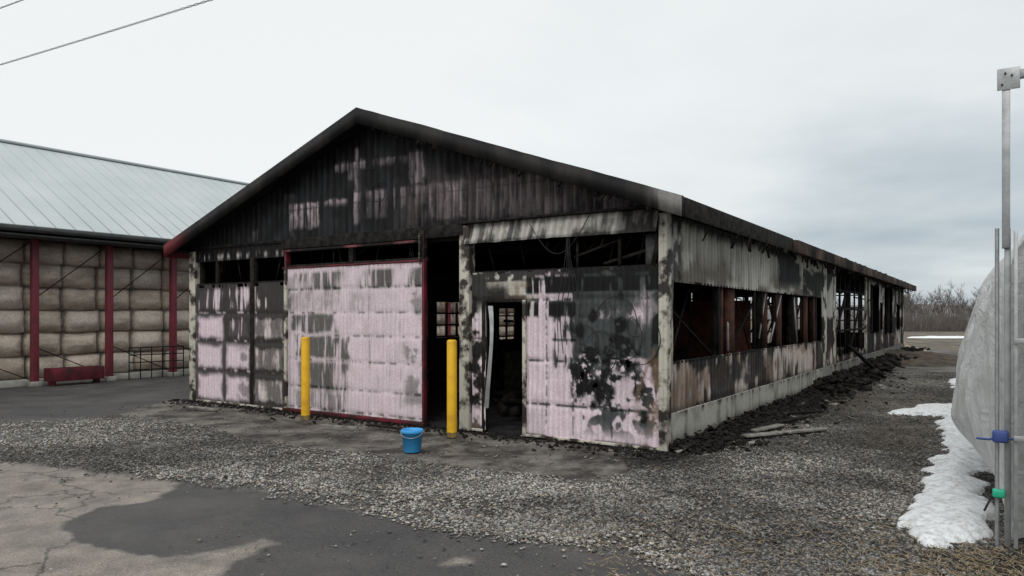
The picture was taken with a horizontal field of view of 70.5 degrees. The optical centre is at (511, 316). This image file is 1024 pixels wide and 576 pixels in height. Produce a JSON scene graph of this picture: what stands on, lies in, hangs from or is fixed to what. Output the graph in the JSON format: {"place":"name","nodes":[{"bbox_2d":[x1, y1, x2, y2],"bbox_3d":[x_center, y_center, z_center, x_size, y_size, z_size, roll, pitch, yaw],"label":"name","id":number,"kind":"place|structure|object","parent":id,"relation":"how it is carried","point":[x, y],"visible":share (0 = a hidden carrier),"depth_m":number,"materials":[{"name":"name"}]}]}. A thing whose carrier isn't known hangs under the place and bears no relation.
{"place":"outdoors","nodes":[
{"label":"outdoors","id":0,"kind":"place"},
{"bbox_2d":[0,0,211,64],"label":"power line","id":1,"kind":"object","parent":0,"point":[101,33],"visible":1,"depth_m":13.33,"materials":[{"name":"metal"}]},
{"bbox_2d":[0,320,1023,575],"bbox_3d":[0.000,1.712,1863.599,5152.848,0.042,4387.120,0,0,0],"label":"ground","id":2,"kind":"structure","parent":0,"point":[90,524],"depth_m":6.61,"materials":[{"name":"grey gravel"}]},
{"bbox_2d":[44,365,104,385],"bbox_3d":[-10.975,1.490,18.197,0.400,0.420,1.260,0,0,34],"label":"red feed trough","id":3,"kind":"object","parent":2,"relation":"on","point":[94,373],"visible":1,"depth_m":18.02,"materials":[{"name":"paint"}]},
{"bbox_2d":[128,346,183,379],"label":"tubular gate","id":4,"kind":"structure","parent":2,"relation":"on","point":[151,361],"depth_m":19.86,"materials":[{"name":"metal"}]},
{"bbox_2d":[186,406,221,410],"bbox_3d":[-5.550,1.657,13.050,0.762,0.045,0.100,0,0,23],"label":"charred plank","id":5,"kind":"object","parent":2,"relation":"on","point":[205,408],"visible":1,"depth_m":13.02,"materials":[{"name":"grey wood"}]},
{"bbox_2d":[0,139,512,387],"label":"straw storage barn","id":6,"kind":"structure","parent":2,"relation":"on","point":[91,274],"depth_m":19.68,"materials":[{"name":"metal"}]},
{"bbox_2d":[301,337,309,419],"bbox_3d":[-3.400,1.020,11.940,0.145,1.360,0.145,0,0,0],"label":"yellow bollard","id":7,"kind":"object","parent":2,"relation":"on","point":[305,378],"visible":1,"depth_m":11.88,"materials":[{"name":"metal"}]},
{"bbox_2d":[319,424,357,428],"bbox_3d":[-2.600,1.657,10.875,0.619,0.045,0.060,0,0,14],"label":"charred plank","id":8,"kind":"object","parent":2,"relation":"on","point":[338,426],"visible":1,"depth_m":10.85,"materials":[{"name":"grey wood"}]},
{"bbox_2d":[366,423,402,429],"bbox_3d":[-1.850,1.657,10.825,0.833,0.045,0.080,0,0,33],"label":"charred plank","id":9,"kind":"object","parent":2,"relation":"on","point":[384,426],"visible":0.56,"depth_m":10.83,"materials":[{"name":"brown wood"}]},
{"bbox_2d":[400,428,422,452],"bbox_3d":[-1.253,1.560,9.091,0.287,0.280,0.297,0,0,0],"label":"blue bucket","id":10,"kind":"object","parent":2,"relation":"on","point":[412,439],"visible":1,"depth_m":9.00,"materials":[{"name":"plastic"}]},
{"bbox_2d":[447,340,456,437],"bbox_3d":[-0.845,1.015,10.200,0.145,1.370,0.145,0,0,0],"label":"yellow bollard","id":11,"kind":"object","parent":2,"relation":"on","point":[451,388],"visible":1,"depth_m":10.14,"materials":[{"name":"metal"}]},
{"bbox_2d":[107,346,931,477],"bbox_3d":[6.107,1.535,23.286,12.187,0.578,31.981,0,0,34],"label":"burnt rubble","id":12,"kind":"object","parent":2,"relation":"on","point":[863,376],"visible":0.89,"depth_m":12.28,"materials":[{"name":"brown wood"}]},
{"bbox_2d":[781,410,821,413],"bbox_3d":[5.000,1.657,12.500,0.895,0.045,0.080,0,0,-27],"label":"charred plank","id":13,"kind":"object","parent":12,"relation":"on","point":[800,412],"visible":0.91,"depth_m":12.47,"materials":[{"name":"brown wood"}]},
{"bbox_2d":[164,107,915,451],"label":"burnt barn","id":14,"kind":"structure","parent":2,"relation":"on","point":[356,245],"depth_m":11.79,"materials":[{"name":"metal"}]},
{"bbox_2d":[737,425,762,429],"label":"charred plank","id":15,"kind":"object","parent":2,"relation":"on","point":[748,427],"visible":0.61,"depth_m":10.68,"materials":[{"name":"brown wood"}]},
{"bbox_2d":[739,432,787,434],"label":"charred plank","id":16,"kind":"object","parent":2,"relation":"on","point":[740,433],"visible":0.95,"depth_m":10.20,"materials":[{"name":"grey wood"}]},
{"bbox_2d":[751,423,784,431],"bbox_3d":[3.810,1.657,10.775,0.130,0.045,0.899,0,0,44],"label":"charred plank","id":17,"kind":"object","parent":2,"relation":"on","point":[768,427],"visible":0.99,"depth_m":10.68,"materials":[{"name":"grey wood"}]},
{"bbox_2d":[759,416,807,425],"bbox_3d":[4.300,1.657,11.450,0.100,0.045,1.556,0,0,45],"label":"charred plank","id":18,"kind":"object","parent":2,"relation":"on","point":[785,420],"visible":0.86,"depth_m":11.40,"materials":[{"name":"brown wood"}]},
{"bbox_2d":[741,427,827,437],"bbox_3d":[3.910,1.657,10.350,1.602,0.045,0.130,0,0,-28],"label":"charred plank","id":19,"kind":"object","parent":2,"relation":"on","point":[749,435],"visible":0.99,"depth_m":10.30,"materials":[{"name":"grey wood"}]},
{"bbox_2d":[556,389,1023,575],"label":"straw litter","id":20,"kind":"object","parent":2,"relation":"on","point":[1012,559],"visible":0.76,"depth_m":5.08,"materials":[{"name":"grey gravel"}]},
{"bbox_2d":[750,281,978,331],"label":"distant treeline","id":21,"kind":"object","parent":2,"relation":"on","point":[941,322],"visible":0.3,"depth_m":87.12,"materials":[{"name":"brown plant"}]},
{"bbox_2d":[848,345,885,378],"bbox_3d":[9.490,1.230,19.385,1.826,0.910,0.497,0,0,-30],"label":"plank","id":22,"kind":"object","parent":2,"relation":"on","point":[864,360],"visible":0.97,"depth_m":19.12,"materials":[{"name":"black wood"}]},
{"bbox_2d":[836,349,957,366],"bbox_3d":[15.200,1.533,29.000,7.200,0.492,12.000,0,0,0],"label":"dirt mound","id":23,"kind":"object","parent":2,"relation":"on","point":[928,359],"visible":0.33,"depth_m":26.01,"materials":[{"name":"brown soil"}]},
{"bbox_2d":[887,378,974,452],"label":"snow bank","id":24,"kind":"structure","parent":2,"relation":"on","point":[954,438],"depth_m":11.61,"materials":[{"name":"white snow"}]},
{"bbox_2d":[908,336,963,337],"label":"snow bank","id":25,"kind":"structure","parent":2,"relation":"on","point":[937,337],"depth_m":56.38,"materials":[{"name":"white snow"}]},
{"bbox_2d":[896,449,994,550],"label":"snow bank","id":26,"kind":"structure","parent":2,"relation":"on","point":[947,506],"depth_m":6.23,"materials":[{"name":"white snow"}]},
{"bbox_2d":[951,66,1023,549],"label":"plastic greenhouse","id":27,"kind":"object","parent":2,"relation":"on","point":[987,412],"visible":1,"depth_m":5.44,"materials":[{"name":"plastic"}]},
{"bbox_2d":[0,372,1023,575],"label":"gravel","id":28,"kind":"structure","parent":0,"point":[539,529],"depth_m":7.12,"materials":[{"name":"grey gravel"}]},
{"bbox_2d":[0,0,1023,304],"label":"sky","id":29,"kind":"structure","parent":0,"point":[868,133],"materials":[{"name":"white"}]},
{"bbox_2d":[751,304,973,319],"bbox_3d":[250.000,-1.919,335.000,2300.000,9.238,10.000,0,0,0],"label":"wooded hills","id":30,"kind":"structure","parent":0,"point":[769,317],"depth_m":335.52,"materials":[{"name":"brown wood"}]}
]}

